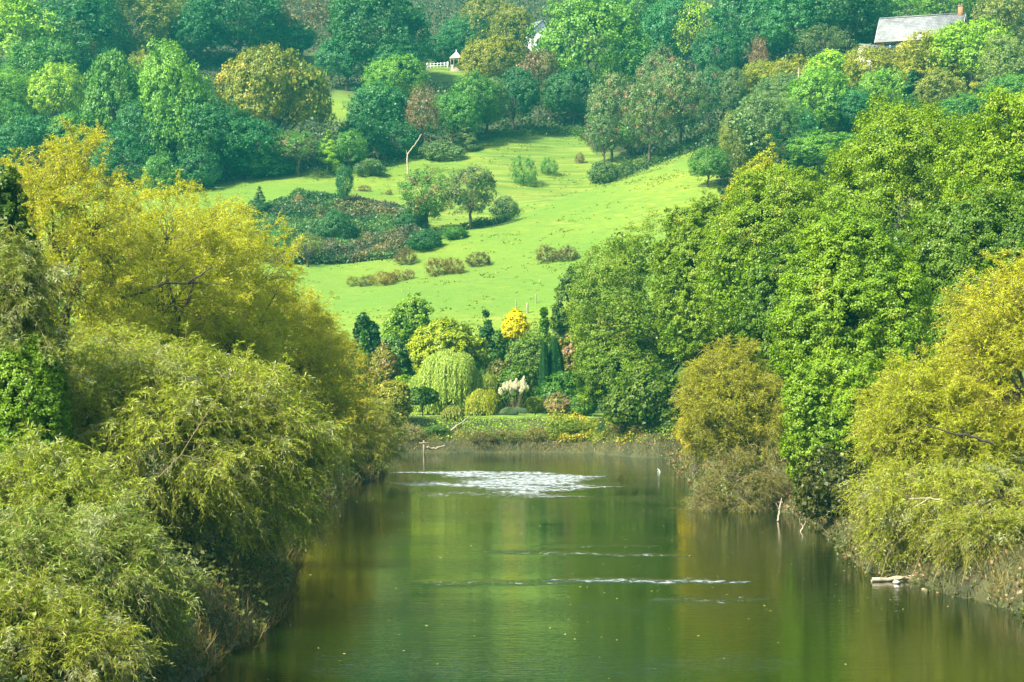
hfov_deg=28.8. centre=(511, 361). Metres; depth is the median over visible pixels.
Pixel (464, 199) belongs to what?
hawthorn tree
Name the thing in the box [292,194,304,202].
gorse bush
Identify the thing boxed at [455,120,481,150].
hawthorn bush
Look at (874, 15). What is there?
oak tree
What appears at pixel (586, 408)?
rhododendron bush
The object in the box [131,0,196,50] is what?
ash tree
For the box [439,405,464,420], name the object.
willow bush
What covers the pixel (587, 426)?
bank bush
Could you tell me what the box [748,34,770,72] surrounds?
dead elm
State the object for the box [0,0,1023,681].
ground
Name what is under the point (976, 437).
dead branch
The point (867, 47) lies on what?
garden shed
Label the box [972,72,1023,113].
oak tree
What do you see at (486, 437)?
dead grass
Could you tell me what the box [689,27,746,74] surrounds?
oak tree
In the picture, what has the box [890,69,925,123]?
spruce tree
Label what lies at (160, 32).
oak tree
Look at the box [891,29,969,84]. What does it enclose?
maple tree
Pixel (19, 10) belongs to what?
oak tree
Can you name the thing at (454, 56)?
garden gazebo
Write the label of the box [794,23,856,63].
willow tree
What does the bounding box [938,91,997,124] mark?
oak tree
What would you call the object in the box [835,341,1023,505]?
willow tree
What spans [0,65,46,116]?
oak tree
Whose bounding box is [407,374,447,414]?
willow tree
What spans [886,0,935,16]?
ash tree
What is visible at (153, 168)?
holly bush
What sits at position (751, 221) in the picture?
oak tree
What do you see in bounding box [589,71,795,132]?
overhead wire
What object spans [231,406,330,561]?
willow tree
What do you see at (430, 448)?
driftwood log
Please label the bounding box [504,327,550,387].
birch tree
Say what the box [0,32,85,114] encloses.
oak tree
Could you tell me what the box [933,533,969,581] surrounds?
bare twig
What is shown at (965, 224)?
oak tree
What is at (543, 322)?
ivy tree
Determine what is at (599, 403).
garden undergrowth
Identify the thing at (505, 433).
bank bush
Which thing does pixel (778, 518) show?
dead branch
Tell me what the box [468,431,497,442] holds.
bank bush
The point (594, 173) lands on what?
bush
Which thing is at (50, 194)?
willow tree
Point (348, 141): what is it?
field maple
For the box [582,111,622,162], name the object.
apple tree
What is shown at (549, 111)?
hawthorn tree
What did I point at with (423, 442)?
mooring post
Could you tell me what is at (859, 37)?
ash tree
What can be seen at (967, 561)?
bare twig
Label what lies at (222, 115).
oak tree
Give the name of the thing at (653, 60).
apple tree
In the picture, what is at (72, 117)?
oak tree
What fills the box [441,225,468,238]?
holly bush
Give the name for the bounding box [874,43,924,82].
hedge tree
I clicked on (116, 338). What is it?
willow tree
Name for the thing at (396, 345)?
alder tree
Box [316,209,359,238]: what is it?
holly bush
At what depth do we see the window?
366.42 m
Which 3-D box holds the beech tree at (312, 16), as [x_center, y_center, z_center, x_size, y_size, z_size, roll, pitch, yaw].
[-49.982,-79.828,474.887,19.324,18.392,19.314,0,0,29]
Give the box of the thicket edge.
[381,209,520,261]
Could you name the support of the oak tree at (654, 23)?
on the ground at (508, 270)
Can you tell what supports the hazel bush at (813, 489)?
on the ground at (508, 270)
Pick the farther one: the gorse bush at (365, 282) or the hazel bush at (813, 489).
the gorse bush at (365, 282)
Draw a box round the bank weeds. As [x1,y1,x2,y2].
[397,412,730,442]
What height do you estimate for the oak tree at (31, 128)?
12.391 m
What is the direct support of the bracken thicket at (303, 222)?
on the ground at (508, 270)
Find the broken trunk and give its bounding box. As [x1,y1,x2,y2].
[406,134,421,173]
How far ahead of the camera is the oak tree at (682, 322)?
154.39 m
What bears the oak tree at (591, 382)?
on the ground at (508, 270)
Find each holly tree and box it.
[335,164,354,199]
[350,312,381,358]
[686,147,731,187]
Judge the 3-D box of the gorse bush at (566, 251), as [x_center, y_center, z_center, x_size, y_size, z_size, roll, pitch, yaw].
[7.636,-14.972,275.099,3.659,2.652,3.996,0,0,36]
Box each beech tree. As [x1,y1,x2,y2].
[262,0,333,63]
[273,130,325,176]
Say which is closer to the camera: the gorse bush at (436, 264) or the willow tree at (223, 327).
the willow tree at (223, 327)
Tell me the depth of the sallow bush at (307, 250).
290.90 m
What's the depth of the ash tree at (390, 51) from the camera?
435.55 m
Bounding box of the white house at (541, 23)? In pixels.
[525,20,552,50]
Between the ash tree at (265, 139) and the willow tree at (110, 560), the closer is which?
the willow tree at (110, 560)
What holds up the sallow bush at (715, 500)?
on the ground at (508, 270)
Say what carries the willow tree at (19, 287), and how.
on the ground at (508, 270)
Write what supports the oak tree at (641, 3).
on the ground at (508, 270)
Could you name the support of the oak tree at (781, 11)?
on the ground at (508, 270)
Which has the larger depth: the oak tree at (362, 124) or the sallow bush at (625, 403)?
the oak tree at (362, 124)
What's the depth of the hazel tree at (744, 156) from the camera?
310.46 m
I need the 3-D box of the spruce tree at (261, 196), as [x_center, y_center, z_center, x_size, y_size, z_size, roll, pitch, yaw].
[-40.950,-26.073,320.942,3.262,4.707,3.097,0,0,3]
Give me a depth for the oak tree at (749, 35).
419.24 m
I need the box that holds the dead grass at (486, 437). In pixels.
[396,428,680,456]
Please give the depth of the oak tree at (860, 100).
321.15 m
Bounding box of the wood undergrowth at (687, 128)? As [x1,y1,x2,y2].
[0,0,1023,241]
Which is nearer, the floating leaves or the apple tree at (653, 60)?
the floating leaves
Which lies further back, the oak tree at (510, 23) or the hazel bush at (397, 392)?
the oak tree at (510, 23)
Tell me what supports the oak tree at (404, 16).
on the ground at (508, 270)
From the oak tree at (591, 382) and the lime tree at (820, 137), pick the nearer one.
the oak tree at (591, 382)
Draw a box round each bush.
[0,567,175,681]
[140,151,189,193]
[174,145,222,190]
[236,150,300,178]
[241,487,302,567]
[245,198,269,217]
[265,229,294,253]
[288,231,323,266]
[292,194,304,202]
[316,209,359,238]
[334,389,397,478]
[345,275,360,286]
[349,394,409,476]
[352,158,387,176]
[357,274,374,286]
[358,185,370,190]
[370,270,395,285]
[373,379,412,420]
[390,209,429,229]
[391,269,405,281]
[393,247,417,264]
[395,374,413,408]
[397,422,426,441]
[403,269,415,279]
[405,228,442,250]
[419,140,470,160]
[421,424,452,434]
[424,257,451,276]
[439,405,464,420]
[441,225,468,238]
[442,257,465,274]
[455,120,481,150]
[465,250,491,266]
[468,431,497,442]
[486,357,508,376]
[488,195,518,215]
[496,429,525,440]
[498,361,533,407]
[508,154,538,186]
[524,396,544,414]
[524,426,548,441]
[534,243,560,263]
[535,370,577,400]
[540,157,558,174]
[542,391,570,414]
[553,419,582,432]
[555,245,579,261]
[568,393,598,415]
[574,151,584,162]
[575,420,596,430]
[586,159,617,182]
[595,421,610,431]
[600,358,684,431]
[606,423,635,432]
[627,422,660,433]
[651,417,677,432]
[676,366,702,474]
[679,436,793,512]
[787,443,876,520]
[845,512,929,574]
[918,502,1023,574]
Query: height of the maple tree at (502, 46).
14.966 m
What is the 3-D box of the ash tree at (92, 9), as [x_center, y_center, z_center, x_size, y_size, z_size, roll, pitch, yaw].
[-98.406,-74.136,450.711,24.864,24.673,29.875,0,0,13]
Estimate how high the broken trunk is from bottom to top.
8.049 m
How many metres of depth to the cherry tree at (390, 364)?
199.00 m
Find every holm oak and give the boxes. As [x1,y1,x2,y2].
[409,386,438,414]
[548,266,605,362]
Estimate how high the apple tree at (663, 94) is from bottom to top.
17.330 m
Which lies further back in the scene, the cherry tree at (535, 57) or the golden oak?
the cherry tree at (535, 57)
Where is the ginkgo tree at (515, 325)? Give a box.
[501,308,531,341]
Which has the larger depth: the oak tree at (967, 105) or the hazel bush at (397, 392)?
the oak tree at (967, 105)
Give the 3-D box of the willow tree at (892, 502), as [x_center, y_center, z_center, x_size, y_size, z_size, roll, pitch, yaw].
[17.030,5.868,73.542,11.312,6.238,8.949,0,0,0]
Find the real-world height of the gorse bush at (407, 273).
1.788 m
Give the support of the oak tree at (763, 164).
on the ground at (508, 270)
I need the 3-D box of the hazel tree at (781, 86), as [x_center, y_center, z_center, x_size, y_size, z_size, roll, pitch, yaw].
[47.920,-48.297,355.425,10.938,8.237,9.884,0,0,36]
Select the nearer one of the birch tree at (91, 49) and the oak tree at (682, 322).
the oak tree at (682, 322)
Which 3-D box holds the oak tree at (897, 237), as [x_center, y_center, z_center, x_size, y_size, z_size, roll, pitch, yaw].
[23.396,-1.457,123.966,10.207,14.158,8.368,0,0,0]
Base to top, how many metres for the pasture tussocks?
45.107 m
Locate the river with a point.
(495, 602)
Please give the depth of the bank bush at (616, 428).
171.40 m
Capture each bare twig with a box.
[880,533,906,578]
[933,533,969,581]
[961,543,981,585]
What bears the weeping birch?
on the ground at (508, 270)
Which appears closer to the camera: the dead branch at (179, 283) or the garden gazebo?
the dead branch at (179, 283)
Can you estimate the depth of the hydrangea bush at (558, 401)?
185.19 m
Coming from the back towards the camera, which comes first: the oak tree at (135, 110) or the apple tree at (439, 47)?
the apple tree at (439, 47)
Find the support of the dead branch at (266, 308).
attached to the willow tree at (281, 290)
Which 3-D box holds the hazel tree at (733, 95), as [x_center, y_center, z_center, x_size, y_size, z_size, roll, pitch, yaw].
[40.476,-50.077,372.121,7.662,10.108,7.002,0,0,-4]
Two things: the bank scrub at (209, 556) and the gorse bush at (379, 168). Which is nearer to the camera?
the bank scrub at (209, 556)
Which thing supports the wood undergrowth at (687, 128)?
on the ground at (508, 270)
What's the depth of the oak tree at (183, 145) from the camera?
343.61 m
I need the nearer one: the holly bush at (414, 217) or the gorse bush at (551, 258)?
the gorse bush at (551, 258)
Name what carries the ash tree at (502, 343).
on the ground at (508, 270)
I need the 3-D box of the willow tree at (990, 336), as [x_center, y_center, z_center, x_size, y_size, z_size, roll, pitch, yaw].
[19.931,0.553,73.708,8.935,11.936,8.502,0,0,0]
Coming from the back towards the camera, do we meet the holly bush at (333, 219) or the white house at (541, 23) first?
the white house at (541, 23)
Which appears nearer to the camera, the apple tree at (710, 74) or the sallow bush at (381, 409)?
the sallow bush at (381, 409)
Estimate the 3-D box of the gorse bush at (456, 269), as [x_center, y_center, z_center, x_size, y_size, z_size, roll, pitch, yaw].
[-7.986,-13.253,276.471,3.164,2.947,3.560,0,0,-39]
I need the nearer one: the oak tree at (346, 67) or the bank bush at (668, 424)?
the bank bush at (668, 424)
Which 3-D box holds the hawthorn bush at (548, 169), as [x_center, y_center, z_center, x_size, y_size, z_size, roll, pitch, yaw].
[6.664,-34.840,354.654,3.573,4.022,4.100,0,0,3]
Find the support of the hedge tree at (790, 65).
on the ground at (508, 270)
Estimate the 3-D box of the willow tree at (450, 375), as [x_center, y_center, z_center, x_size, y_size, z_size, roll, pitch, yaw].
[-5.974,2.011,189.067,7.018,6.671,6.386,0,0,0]
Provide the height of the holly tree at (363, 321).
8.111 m
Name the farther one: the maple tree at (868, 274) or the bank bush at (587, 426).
the bank bush at (587, 426)
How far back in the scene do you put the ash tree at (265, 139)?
346.77 m
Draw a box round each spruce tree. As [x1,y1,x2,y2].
[253,186,266,206]
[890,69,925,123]
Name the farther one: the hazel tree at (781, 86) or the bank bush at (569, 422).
the hazel tree at (781, 86)
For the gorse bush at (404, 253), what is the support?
on the ground at (508, 270)
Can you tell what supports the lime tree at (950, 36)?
on the ground at (508, 270)
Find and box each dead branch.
[121,258,217,298]
[158,365,242,477]
[248,284,283,333]
[776,498,781,520]
[908,497,990,507]
[924,423,993,444]
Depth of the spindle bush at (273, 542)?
69.77 m
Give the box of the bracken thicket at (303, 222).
[249,187,421,264]
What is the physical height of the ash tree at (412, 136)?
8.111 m
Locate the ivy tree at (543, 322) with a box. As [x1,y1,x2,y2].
[533,307,550,392]
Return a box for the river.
[194,453,1023,681]
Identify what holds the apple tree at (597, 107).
on the ground at (508, 270)
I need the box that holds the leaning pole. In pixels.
[444,416,468,435]
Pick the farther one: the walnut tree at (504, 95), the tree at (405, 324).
the walnut tree at (504, 95)
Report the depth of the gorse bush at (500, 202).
319.10 m
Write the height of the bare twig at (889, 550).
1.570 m
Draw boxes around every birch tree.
[72,37,100,73]
[460,0,518,60]
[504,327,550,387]
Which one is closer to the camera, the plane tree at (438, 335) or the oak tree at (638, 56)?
the plane tree at (438, 335)
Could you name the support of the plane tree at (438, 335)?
on the ground at (508, 270)
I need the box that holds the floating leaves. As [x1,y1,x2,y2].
[293,494,893,668]
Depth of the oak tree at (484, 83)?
376.52 m
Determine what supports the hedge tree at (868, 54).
on the ground at (508, 270)
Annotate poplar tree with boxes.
[318,129,342,174]
[968,58,982,95]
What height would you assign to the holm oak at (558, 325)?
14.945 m
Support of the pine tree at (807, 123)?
on the ground at (508, 270)
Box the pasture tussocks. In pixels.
[220,137,717,330]
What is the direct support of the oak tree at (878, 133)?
on the ground at (508, 270)
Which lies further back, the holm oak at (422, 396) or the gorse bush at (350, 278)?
the gorse bush at (350, 278)
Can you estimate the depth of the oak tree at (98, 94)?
355.20 m
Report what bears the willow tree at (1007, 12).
on the ground at (508, 270)
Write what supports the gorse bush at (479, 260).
on the ground at (508, 270)
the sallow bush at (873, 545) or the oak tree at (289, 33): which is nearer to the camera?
the sallow bush at (873, 545)
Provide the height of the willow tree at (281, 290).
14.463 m
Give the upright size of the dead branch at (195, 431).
3.243 m
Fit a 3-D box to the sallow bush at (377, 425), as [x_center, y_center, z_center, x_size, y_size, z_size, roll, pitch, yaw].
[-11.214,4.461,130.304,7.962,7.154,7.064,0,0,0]
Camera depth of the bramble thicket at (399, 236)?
302.30 m
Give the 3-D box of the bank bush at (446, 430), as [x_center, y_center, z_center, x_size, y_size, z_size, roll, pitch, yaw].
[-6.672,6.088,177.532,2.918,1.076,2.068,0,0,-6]
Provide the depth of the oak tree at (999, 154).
127.06 m
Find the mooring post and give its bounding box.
[419,440,430,453]
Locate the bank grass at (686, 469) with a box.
[647,439,1023,613]
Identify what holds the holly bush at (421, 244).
on the ground at (508, 270)
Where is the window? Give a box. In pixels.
[884,42,895,50]
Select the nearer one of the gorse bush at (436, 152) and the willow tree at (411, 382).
the willow tree at (411, 382)
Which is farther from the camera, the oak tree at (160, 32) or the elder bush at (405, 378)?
the oak tree at (160, 32)
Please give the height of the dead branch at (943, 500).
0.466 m
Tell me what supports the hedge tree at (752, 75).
on the ground at (508, 270)
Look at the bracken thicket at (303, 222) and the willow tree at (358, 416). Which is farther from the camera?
the bracken thicket at (303, 222)
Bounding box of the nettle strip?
[307,120,598,180]
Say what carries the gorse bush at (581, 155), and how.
on the ground at (508, 270)
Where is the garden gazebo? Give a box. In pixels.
[449,50,460,71]
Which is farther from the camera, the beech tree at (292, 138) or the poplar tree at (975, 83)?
the beech tree at (292, 138)
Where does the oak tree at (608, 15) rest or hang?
on the ground at (508, 270)
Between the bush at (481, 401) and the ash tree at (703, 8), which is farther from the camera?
the ash tree at (703, 8)
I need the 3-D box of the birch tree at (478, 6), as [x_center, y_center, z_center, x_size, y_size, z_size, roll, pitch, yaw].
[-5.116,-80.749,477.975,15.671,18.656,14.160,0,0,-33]
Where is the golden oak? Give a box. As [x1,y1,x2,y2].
[212,40,336,170]
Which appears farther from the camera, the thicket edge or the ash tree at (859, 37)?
the ash tree at (859, 37)
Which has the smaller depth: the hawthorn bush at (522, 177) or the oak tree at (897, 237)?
the oak tree at (897, 237)
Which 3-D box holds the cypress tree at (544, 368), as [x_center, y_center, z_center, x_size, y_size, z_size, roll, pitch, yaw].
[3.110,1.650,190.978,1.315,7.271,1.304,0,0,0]
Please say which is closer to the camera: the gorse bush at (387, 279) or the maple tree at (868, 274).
the maple tree at (868, 274)
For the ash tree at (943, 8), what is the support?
on the ground at (508, 270)
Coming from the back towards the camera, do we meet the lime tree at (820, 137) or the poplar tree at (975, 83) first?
the poplar tree at (975, 83)
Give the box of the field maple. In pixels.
[333,129,369,171]
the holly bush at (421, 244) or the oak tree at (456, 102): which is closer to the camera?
the holly bush at (421, 244)
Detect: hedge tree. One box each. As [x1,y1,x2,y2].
[735,58,784,96]
[765,53,821,92]
[802,48,851,90]
[840,43,891,88]
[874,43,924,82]
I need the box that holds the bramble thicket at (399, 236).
[250,193,424,263]
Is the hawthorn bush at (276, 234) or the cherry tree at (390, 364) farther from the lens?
the hawthorn bush at (276, 234)
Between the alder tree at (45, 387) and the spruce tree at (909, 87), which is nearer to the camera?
the alder tree at (45, 387)
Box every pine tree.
[478,310,500,374]
[723,87,806,160]
[770,104,822,171]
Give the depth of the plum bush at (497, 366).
197.14 m
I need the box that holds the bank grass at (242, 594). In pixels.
[76,462,388,681]
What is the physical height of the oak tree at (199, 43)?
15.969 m
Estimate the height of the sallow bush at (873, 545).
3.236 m
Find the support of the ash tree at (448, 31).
on the ground at (508, 270)
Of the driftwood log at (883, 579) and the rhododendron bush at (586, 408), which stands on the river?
the driftwood log at (883, 579)
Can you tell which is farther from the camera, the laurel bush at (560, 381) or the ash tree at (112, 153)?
the ash tree at (112, 153)
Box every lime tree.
[23,61,87,116]
[776,66,855,131]
[782,129,863,171]
[921,16,1014,88]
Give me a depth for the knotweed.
175.93 m
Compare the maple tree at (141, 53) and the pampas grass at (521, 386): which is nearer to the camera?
the pampas grass at (521, 386)
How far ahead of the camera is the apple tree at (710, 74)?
371.34 m
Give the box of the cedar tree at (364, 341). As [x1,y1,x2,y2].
[353,330,372,396]
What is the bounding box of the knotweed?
[544,407,689,443]
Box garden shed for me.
[857,44,882,71]
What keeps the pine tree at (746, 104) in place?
on the ground at (508, 270)
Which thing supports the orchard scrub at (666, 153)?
on the ground at (508, 270)
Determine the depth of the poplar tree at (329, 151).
350.07 m
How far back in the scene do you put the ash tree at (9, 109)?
359.57 m
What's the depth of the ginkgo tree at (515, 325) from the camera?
212.25 m
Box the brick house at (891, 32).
[875,3,966,66]
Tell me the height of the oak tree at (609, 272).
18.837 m
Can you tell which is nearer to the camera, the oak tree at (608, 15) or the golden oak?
the golden oak
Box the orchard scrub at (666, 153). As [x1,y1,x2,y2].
[582,122,731,186]
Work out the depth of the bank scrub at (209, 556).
59.25 m
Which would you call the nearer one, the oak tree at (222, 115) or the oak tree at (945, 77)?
the oak tree at (945, 77)
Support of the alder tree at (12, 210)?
on the ground at (508, 270)
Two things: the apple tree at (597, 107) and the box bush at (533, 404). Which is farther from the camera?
the apple tree at (597, 107)
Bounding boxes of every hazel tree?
[710,67,748,112]
[715,109,760,172]
[754,69,808,108]
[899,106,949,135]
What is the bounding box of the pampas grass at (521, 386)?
[498,376,529,414]
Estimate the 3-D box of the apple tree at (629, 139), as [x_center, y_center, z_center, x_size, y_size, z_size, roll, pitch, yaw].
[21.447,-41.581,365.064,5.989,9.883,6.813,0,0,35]
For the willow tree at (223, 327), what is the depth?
91.42 m
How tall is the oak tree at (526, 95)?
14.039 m
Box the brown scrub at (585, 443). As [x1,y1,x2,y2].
[399,430,681,452]
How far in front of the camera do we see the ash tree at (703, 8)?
434.10 m
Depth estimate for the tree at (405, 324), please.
212.70 m
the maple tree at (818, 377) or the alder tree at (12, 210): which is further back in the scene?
the maple tree at (818, 377)
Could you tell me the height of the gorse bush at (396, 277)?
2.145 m
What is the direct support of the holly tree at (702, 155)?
on the ground at (508, 270)
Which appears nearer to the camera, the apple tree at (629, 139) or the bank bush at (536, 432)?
the bank bush at (536, 432)
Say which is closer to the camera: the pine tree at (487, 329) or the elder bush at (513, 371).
the elder bush at (513, 371)
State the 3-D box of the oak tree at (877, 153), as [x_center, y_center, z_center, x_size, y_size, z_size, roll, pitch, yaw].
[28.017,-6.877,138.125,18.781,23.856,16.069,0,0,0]
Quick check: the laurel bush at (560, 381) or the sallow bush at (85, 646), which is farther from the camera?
the laurel bush at (560, 381)
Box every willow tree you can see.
[0,115,175,354]
[0,218,91,443]
[0,419,171,566]
[0,486,220,681]
[29,321,364,572]
[54,315,175,461]
[71,167,298,388]
[131,205,316,381]
[216,270,366,445]
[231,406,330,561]
[270,308,384,482]
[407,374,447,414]
[413,349,484,414]
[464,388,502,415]
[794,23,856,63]
[822,441,1023,573]
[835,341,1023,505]
[918,247,1023,456]
[969,0,1023,44]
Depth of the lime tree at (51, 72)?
394.80 m
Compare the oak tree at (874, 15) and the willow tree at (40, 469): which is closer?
the willow tree at (40, 469)
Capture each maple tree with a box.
[121,44,156,123]
[361,53,430,100]
[456,34,527,82]
[764,199,937,410]
[778,347,883,499]
[855,67,911,127]
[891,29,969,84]
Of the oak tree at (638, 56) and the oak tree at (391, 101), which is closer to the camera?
the oak tree at (391, 101)
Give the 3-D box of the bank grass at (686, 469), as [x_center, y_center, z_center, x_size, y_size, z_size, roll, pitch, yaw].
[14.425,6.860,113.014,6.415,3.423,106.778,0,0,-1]
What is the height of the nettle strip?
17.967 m
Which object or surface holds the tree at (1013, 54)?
on the ground at (508, 270)
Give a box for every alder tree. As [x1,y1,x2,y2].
[0,166,49,324]
[0,329,73,463]
[380,332,414,376]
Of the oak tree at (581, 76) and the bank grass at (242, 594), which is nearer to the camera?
the bank grass at (242, 594)
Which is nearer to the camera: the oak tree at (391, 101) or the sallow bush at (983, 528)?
the sallow bush at (983, 528)
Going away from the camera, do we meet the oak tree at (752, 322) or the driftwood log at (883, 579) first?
the driftwood log at (883, 579)
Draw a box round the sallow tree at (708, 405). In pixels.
[669,333,794,495]
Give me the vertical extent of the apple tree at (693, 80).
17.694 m
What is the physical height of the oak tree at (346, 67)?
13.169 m
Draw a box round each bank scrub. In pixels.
[0,460,387,681]
[661,423,1023,621]
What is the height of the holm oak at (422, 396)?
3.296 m
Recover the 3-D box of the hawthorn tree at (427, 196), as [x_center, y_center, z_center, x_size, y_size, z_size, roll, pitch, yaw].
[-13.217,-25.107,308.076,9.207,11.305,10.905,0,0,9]
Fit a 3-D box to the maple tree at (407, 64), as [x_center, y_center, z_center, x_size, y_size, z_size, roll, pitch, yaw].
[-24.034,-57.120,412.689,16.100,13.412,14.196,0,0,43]
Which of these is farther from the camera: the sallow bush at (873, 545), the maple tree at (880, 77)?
the maple tree at (880, 77)
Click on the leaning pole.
(453, 428)
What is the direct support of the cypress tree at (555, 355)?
on the ground at (508, 270)
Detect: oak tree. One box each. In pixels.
[0,0,77,82]
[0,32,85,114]
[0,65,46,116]
[0,113,67,167]
[37,109,107,163]
[66,0,184,69]
[74,47,142,165]
[107,97,179,166]
[134,36,222,165]
[143,83,220,169]
[168,3,229,68]
[174,93,256,181]
[184,0,292,62]
[250,18,319,53]
[313,34,382,90]
[323,0,437,85]
[334,115,393,159]
[341,77,414,154]
[422,89,482,142]
[442,69,503,131]
[487,1,536,62]
[495,66,540,132]
[525,0,651,116]
[539,66,598,127]
[564,208,717,374]
[567,330,670,404]
[596,26,655,90]
[612,0,669,43]
[637,0,701,77]
[648,189,759,434]
[688,162,838,429]
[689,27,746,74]
[702,0,792,63]
[719,134,791,423]
[729,235,803,444]
[738,13,791,58]
[758,0,843,56]
[785,91,1023,256]
[800,0,897,50]
[819,226,967,381]
[824,83,884,133]
[854,126,899,143]
[906,179,1023,372]
[912,67,969,111]
[931,85,1023,394]
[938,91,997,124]
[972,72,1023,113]
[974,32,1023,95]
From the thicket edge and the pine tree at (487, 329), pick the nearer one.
the pine tree at (487, 329)
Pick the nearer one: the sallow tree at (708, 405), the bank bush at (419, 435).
the sallow tree at (708, 405)
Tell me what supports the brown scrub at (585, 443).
on the ground at (508, 270)
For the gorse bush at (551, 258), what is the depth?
275.48 m
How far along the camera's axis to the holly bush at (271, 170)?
348.84 m
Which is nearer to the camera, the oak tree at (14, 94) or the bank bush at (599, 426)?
the bank bush at (599, 426)
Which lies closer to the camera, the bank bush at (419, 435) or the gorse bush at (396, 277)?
the bank bush at (419, 435)
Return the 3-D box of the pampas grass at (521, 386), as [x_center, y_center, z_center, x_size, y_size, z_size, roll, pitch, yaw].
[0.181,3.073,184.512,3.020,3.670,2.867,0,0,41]
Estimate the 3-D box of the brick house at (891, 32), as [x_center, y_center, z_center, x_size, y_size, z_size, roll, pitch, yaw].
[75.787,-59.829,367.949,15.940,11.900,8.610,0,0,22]
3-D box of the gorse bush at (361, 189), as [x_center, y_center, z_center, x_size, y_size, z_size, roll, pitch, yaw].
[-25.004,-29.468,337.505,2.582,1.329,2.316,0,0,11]
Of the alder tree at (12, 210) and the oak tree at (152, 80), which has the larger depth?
the oak tree at (152, 80)
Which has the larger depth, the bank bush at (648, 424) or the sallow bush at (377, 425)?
the bank bush at (648, 424)
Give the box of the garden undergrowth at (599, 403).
[277,322,771,411]
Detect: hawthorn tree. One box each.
[396,164,452,228]
[445,164,498,229]
[534,86,572,123]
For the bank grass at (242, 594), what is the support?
on the ground at (508, 270)
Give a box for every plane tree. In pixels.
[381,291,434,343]
[405,316,490,404]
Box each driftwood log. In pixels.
[426,445,444,449]
[871,574,913,581]
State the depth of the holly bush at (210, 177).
341.85 m
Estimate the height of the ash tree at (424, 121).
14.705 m
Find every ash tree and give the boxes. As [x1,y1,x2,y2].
[0,95,32,166]
[17,0,133,82]
[87,131,157,187]
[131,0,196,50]
[218,116,285,179]
[367,31,429,86]
[377,117,423,159]
[402,82,440,157]
[436,13,491,62]
[481,329,509,371]
[670,0,722,71]
[847,4,888,44]
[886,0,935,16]
[909,0,980,20]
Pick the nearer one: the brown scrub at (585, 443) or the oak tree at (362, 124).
the brown scrub at (585, 443)
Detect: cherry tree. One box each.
[367,342,401,397]
[516,45,559,122]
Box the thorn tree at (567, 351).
[558,333,580,379]
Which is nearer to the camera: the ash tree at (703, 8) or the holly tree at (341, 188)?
the holly tree at (341, 188)
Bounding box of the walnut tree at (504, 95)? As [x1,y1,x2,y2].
[468,76,510,136]
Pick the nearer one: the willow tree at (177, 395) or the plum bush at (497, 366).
the willow tree at (177, 395)
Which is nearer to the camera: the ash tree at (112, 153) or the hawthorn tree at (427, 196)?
the hawthorn tree at (427, 196)
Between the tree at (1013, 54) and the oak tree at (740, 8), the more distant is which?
the oak tree at (740, 8)
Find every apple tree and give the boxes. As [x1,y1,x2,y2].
[419,35,464,64]
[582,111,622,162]
[585,69,639,161]
[611,113,644,160]
[619,74,674,163]
[636,42,683,111]
[654,56,709,145]
[689,63,725,128]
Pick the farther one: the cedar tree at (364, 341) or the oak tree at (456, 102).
the oak tree at (456, 102)
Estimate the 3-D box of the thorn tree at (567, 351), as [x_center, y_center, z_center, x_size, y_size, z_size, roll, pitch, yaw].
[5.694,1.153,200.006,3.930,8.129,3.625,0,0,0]
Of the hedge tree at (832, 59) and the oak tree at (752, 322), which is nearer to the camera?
the oak tree at (752, 322)
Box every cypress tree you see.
[538,342,549,413]
[548,338,564,374]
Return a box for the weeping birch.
[482,372,506,407]
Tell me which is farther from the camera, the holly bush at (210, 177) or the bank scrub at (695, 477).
the holly bush at (210, 177)
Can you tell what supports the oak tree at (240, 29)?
on the ground at (508, 270)
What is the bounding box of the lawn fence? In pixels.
[427,62,447,69]
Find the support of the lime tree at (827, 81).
on the ground at (508, 270)
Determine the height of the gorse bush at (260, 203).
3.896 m
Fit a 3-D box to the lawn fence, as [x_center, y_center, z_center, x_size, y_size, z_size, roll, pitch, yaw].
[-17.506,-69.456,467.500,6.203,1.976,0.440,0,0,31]
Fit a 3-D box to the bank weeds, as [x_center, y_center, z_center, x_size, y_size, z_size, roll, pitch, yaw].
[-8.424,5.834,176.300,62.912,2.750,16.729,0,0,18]
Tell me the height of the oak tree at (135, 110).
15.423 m
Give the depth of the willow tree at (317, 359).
103.43 m

